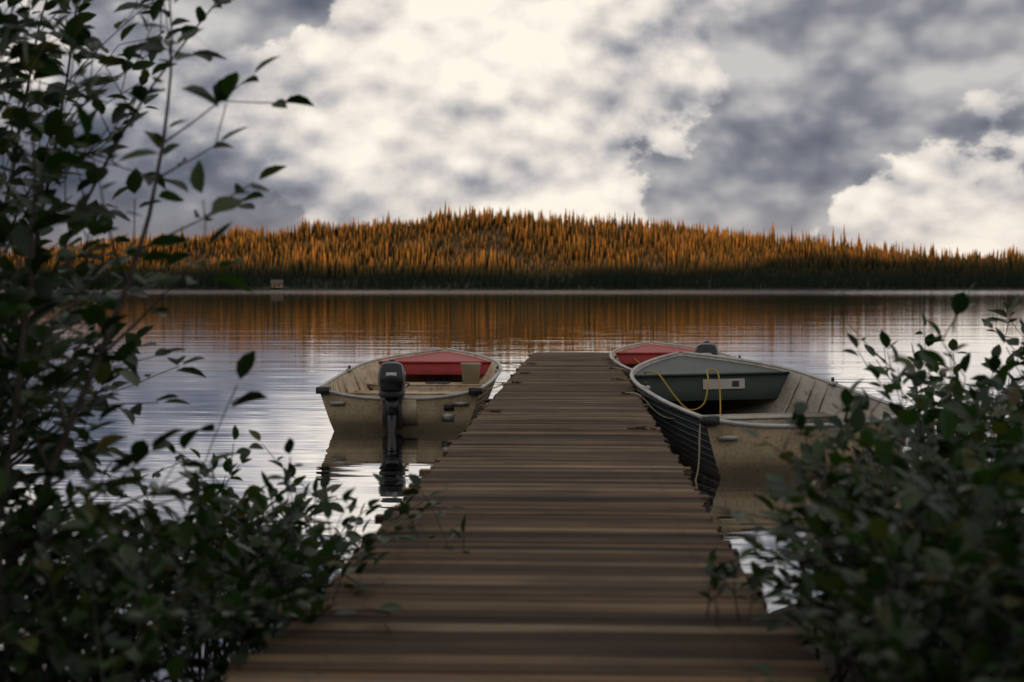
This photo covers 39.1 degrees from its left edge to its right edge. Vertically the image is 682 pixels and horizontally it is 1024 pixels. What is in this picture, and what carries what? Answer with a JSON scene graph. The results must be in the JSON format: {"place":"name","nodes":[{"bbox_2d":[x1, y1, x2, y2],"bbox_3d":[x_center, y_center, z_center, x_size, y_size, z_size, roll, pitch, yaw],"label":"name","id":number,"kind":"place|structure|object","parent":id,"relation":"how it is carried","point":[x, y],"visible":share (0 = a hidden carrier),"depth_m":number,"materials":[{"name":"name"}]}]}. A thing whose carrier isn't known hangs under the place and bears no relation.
{"place":"outdoors","nodes":[
{"label":"outdoors","id":0,"kind":"place"},
{"bbox_2d":[0,290,1023,681],"bbox_3d":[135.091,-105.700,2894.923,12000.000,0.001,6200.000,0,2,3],"label":"lake water","id":1,"kind":"structure","parent":0,"point":[304,344],"depth_m":30.17,"materials":[{"name":"black liquid"}]},
{"bbox_2d":[316,348,501,433],"bbox_3d":[-0.879,0.663,14.245,1.542,1.184,4.371,0,3,3],"label":"motorboat","id":2,"kind":"object","parent":1,"relation":"on","point":[437,390],"visible":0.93,"depth_m":12.53,"materials":[{"name":"metal"}]},
{"bbox_2d":[483,382,512,389],"bbox_3d":[-0.148,0.395,12.675,0.422,0.062,0.039,-2,3,-36],"label":"mooring rope","id":3,"kind":"object","parent":2,"relation":"attached to","point":[497,386],"visible":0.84,"depth_m":12.68,"materials":[{"name":"beige fabric"}]},
{"bbox_2d":[222,352,829,681],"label":"dock","id":4,"kind":"object","parent":1,"relation":"in","point":[592,534],"visible":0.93,"depth_m":3.86,"materials":[{"name":"brown wood"}]},
{"bbox_2d":[485,359,655,429],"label":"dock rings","id":5,"kind":"object","parent":4,"relation":"on","point":[637,427],"visible":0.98,"depth_m":9.46,"materials":[{"name":"grey metal"}]},
{"bbox_2d":[698,547,759,626],"bbox_3d":[0.492,0.560,3.275,0.145,0.185,0.151,0,2,3],"label":"dock weed","id":6,"kind":"object","parent":4,"relation":"on","point":[715,578],"visible":0.94,"depth_m":3.27,"materials":[{"name":"green plant"}]},
{"bbox_2d":[609,341,742,402],"bbox_3d":[1.907,0.581,16.510,1.502,1.321,4.266,0,3,-3],"label":"boat hull","id":7,"kind":"object","parent":1,"relation":"on","point":[630,357],"visible":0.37,"depth_m":17.55,"materials":[{"name":"metal"}]},
{"bbox_2d":[630,351,906,480],"bbox_3d":[1.754,0.649,11.428,1.616,0.890,4.197,-1,3,-5],"label":"rowboat","id":8,"kind":"object","parent":1,"relation":"on","point":[711,404],"visible":0.84,"depth_m":11.25,"materials":[{"name":"metal"}]},
{"bbox_2d":[625,392,673,418],"bbox_3d":[1.120,0.501,10.435,0.091,0.138,1.788,0,2,-12],"label":"mooring rope","id":9,"kind":"object","parent":8,"relation":"attached to","point":[650,406],"visible":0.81,"depth_m":10.90,"materials":[{"name":"beige fabric"}]},
{"bbox_2d":[0,224,1023,681],"bbox_3d":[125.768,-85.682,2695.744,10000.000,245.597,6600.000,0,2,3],"label":"ground","id":10,"kind":"structure","parent":0,"point":[824,658],"depth_m":984.81,"materials":[{"name":"soil"}]},
{"bbox_2d":[0,44,67,254],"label":"leaves","id":11,"kind":"object","parent":10,"relation":"on","point":[40,65],"visible":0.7,"depth_m":3.55,"materials":[{"name":"green plant"}]},
{"bbox_2d":[1,483,74,643],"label":"bush","id":12,"kind":"object","parent":10,"relation":"on","point":[36,488],"visible":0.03,"depth_m":4.02,"materials":[{"name":"green plant"}]},
{"bbox_2d":[0,450,102,681],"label":"bush","id":13,"kind":"object","parent":10,"relation":"on","point":[12,635],"visible":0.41,"depth_m":2.79,"materials":[{"name":"green plant"}]},
{"bbox_2d":[2,501,111,681],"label":"bush","id":14,"kind":"object","parent":10,"relation":"on","point":[61,535],"visible":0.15,"depth_m":3.21,"materials":[{"name":"green plant"}]},
{"bbox_2d":[2,466,148,671],"bbox_3d":[-1.494,0.699,4.230,0.892,0.859,0.773,2,3,43],"label":"bush","id":15,"kind":"object","parent":10,"relation":"on","point":[11,511],"visible":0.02,"depth_m":4.17,"materials":[{"name":"green plant"}]},
{"bbox_2d":[0,440,183,681],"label":"bush","id":16,"kind":"object","parent":10,"relation":"on","point":[111,570],"visible":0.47,"depth_m":3.03,"materials":[{"name":"green plant"}]},
{"bbox_2d":[0,0,205,494],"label":"alder shrub","id":17,"kind":"object","parent":10,"relation":"on","point":[55,96],"visible":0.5,"depth_m":4.46,"materials":[{"name":"green plant"}]},
{"bbox_2d":[0,469,209,681],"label":"bush","id":18,"kind":"object","parent":10,"relation":"on","point":[75,665],"visible":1,"depth_m":2.68,"materials":[{"name":"green plant"}]},
{"bbox_2d":[1,427,208,679],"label":"bush","id":19,"kind":"object","parent":10,"relation":"on","point":[85,437],"visible":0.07,"depth_m":3.66,"materials":[{"name":"green plant"}]},
{"bbox_2d":[0,0,231,500],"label":"alder shrub","id":20,"kind":"object","parent":10,"relation":"on","point":[65,138],"visible":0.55,"depth_m":3.92,"materials":[{"name":"green plant"}]},
{"bbox_2d":[2,472,254,663],"bbox_3d":[-1.266,0.733,4.745,0.895,0.753,0.732,0,2,3],"label":"bush","id":21,"kind":"object","parent":10,"relation":"on","point":[146,520],"visible":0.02,"depth_m":4.59,"materials":[{"name":"green plant"}]},
{"bbox_2d":[0,0,313,626],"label":"shrub","id":22,"kind":"object","parent":10,"relation":"on","point":[22,239],"visible":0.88,"depth_m":3.24,"materials":[{"name":"green plant"}]},
{"bbox_2d":[0,456,328,681],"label":"bush","id":23,"kind":"object","parent":10,"relation":"on","point":[225,604],"visible":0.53,"depth_m":2.99,"materials":[{"name":"green plant"}]},
{"bbox_2d":[5,465,328,681],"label":"bush","id":24,"kind":"object","parent":10,"relation":"on","point":[85,472],"visible":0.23,"depth_m":3.31,"materials":[{"name":"green plant"}]},
{"bbox_2d":[46,471,324,681],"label":"bush","id":25,"kind":"object","parent":10,"relation":"on","point":[226,521],"visible":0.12,"depth_m":4.06,"materials":[{"name":"green plant"}]},
{"bbox_2d":[73,425,358,660],"bbox_3d":[-0.967,0.689,4.913,0.833,0.830,0.845,2,3,40],"label":"bush","id":26,"kind":"object","parent":10,"relation":"on","point":[229,467],"visible":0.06,"depth_m":4.87,"materials":[{"name":"green plant"}]},
{"bbox_2d":[89,487,402,681],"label":"bush","id":27,"kind":"object","parent":10,"relation":"on","point":[231,552],"visible":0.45,"depth_m":3.31,"materials":[{"name":"green plant"}]},
{"bbox_2d":[270,280,283,289],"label":"cabin","id":28,"kind":"object","parent":10,"relation":"on","point":[276,283],"visible":1,"depth_m":918.48,"materials":[{"name":"beige"}]},
{"bbox_2d":[166,438,415,652],"bbox_3d":[-0.633,0.663,4.055,0.692,0.868,0.993,-1,2,-23],"label":"bush","id":29,"kind":"object","parent":10,"relation":"on","point":[237,514],"visible":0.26,"depth_m":3.92,"materials":[{"name":"green plant"}]},
{"bbox_2d":[162,467,470,669],"bbox_3d":[-0.574,0.754,4.119,0.967,0.733,0.934,0,2,3],"label":"bush","id":30,"kind":"object","parent":10,"relation":"on","point":[415,479],"visible":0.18,"depth_m":4.23,"materials":[{"name":"green plant"}]},
{"bbox_2d":[248,430,467,605],"bbox_3d":[-0.529,0.702,4.477,0.751,0.835,0.849,0,2,3],"label":"bush","id":31,"kind":"object","parent":10,"relation":"on","point":[403,508],"visible":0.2,"depth_m":4.55,"materials":[{"name":"green plant"}]},
{"bbox_2d":[0,200,1023,288],"bbox_3d":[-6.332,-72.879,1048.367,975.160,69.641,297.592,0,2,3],"label":"hill","id":32,"kind":"structure","parent":10,"relation":"on","point":[324,260],"depth_m":1015.08,"materials":[{"name":"orange plant"}]},
{"bbox_2d":[720,470,950,681],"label":"shrub","id":33,"kind":"object","parent":10,"relation":"on","point":[785,554],"visible":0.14,"depth_m":3.54,"materials":[{"name":"green plant"}]},
{"bbox_2d":[709,375,1023,681],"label":"bush","id":34,"kind":"object","parent":10,"relation":"on","point":[857,419],"visible":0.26,"depth_m":3.17,"materials":[{"name":"green plant"}]},
{"bbox_2d":[737,378,1009,681],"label":"bush","id":35,"kind":"object","parent":10,"relation":"on","point":[840,440],"visible":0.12,"depth_m":3.60,"materials":[{"name":"green plant"}]},
{"bbox_2d":[733,355,1023,681],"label":"bush","id":36,"kind":"object","parent":10,"relation":"on","point":[958,544],"visible":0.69,"depth_m":2.43,"materials":[{"name":"green plant"}]},
{"bbox_2d":[743,486,1023,681],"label":"shrub","id":37,"kind":"object","parent":10,"relation":"on","point":[894,619],"visible":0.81,"depth_m":2.28,"materials":[{"name":"green plant"}]},
{"bbox_2d":[750,447,1021,681],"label":"shrub","id":38,"kind":"object","parent":10,"relation":"on","point":[807,588],"visible":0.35,"depth_m":2.91,"materials":[{"name":"green plant"}]},
{"bbox_2d":[767,464,1014,681],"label":"shrub","id":39,"kind":"object","parent":10,"relation":"on","point":[803,477],"visible":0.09,"depth_m":3.13,"materials":[{"name":"green plant"}]},
{"bbox_2d":[761,313,1021,681],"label":"bush","id":40,"kind":"object","parent":10,"relation":"on","point":[816,449],"visible":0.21,"depth_m":3.34,"materials":[{"name":"green plant"}]},
{"bbox_2d":[828,284,1023,517],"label":"shrub","id":41,"kind":"object","parent":10,"relation":"on","point":[960,303],"visible":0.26,"depth_m":4.24,"materials":[{"name":"green plant"}]},
{"bbox_2d":[856,310,1023,488],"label":"shrub","id":42,"kind":"object","parent":10,"relation":"on","point":[930,391],"visible":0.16,"depth_m":5.52,"materials":[{"name":"green plant"}]},
{"bbox_2d":[865,421,1023,674],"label":"shrub","id":43,"kind":"object","parent":10,"relation":"on","point":[970,465],"visible":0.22,"depth_m":2.74,"materials":[{"name":"green plant"}]},
{"bbox_2d":[889,472,1023,676],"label":"bush","id":44,"kind":"object","parent":10,"relation":"on","point":[953,639],"visible":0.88,"depth_m":2.25,"materials":[{"name":"green plant"}]},
{"bbox_2d":[895,422,1021,521],"bbox_3d":[1.286,0.363,2.935,0.875,0.788,0.853,0,2,3],"label":"bush","id":45,"kind":"object","parent":10,"relation":"on","point":[999,428],"visible":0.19,"depth_m":3.14,"materials":[{"name":"green plant"}]},
{"bbox_2d":[918,388,1023,542],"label":"bush","id":46,"kind":"object","parent":10,"relation":"on","point":[1017,418],"visible":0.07,"depth_m":3.46,"materials":[{"name":"green plant"}]},
{"bbox_2d":[959,323,1023,457],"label":"shrub","id":47,"kind":"object","parent":10,"relation":"on","point":[997,349],"visible":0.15,"depth_m":5.03,"materials":[{"name":"green plant"}]},
{"bbox_2d":[962,294,1023,448],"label":"shrub","id":48,"kind":"object","parent":10,"relation":"on","point":[988,323],"visible":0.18,"depth_m":5.79,"materials":[{"name":"green plant"}]},
{"bbox_2d":[986,443,1023,647],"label":"bush","id":49,"kind":"object","parent":10,"relation":"on","point":[1020,459],"visible":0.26,"depth_m":2.64,"materials":[{"name":"green plant"}]},
{"bbox_2d":[0,0,1023,261],"label":"sky","id":50,"kind":"structure","parent":0,"point":[891,121],"materials":[{"name":"grey"}]}
]}

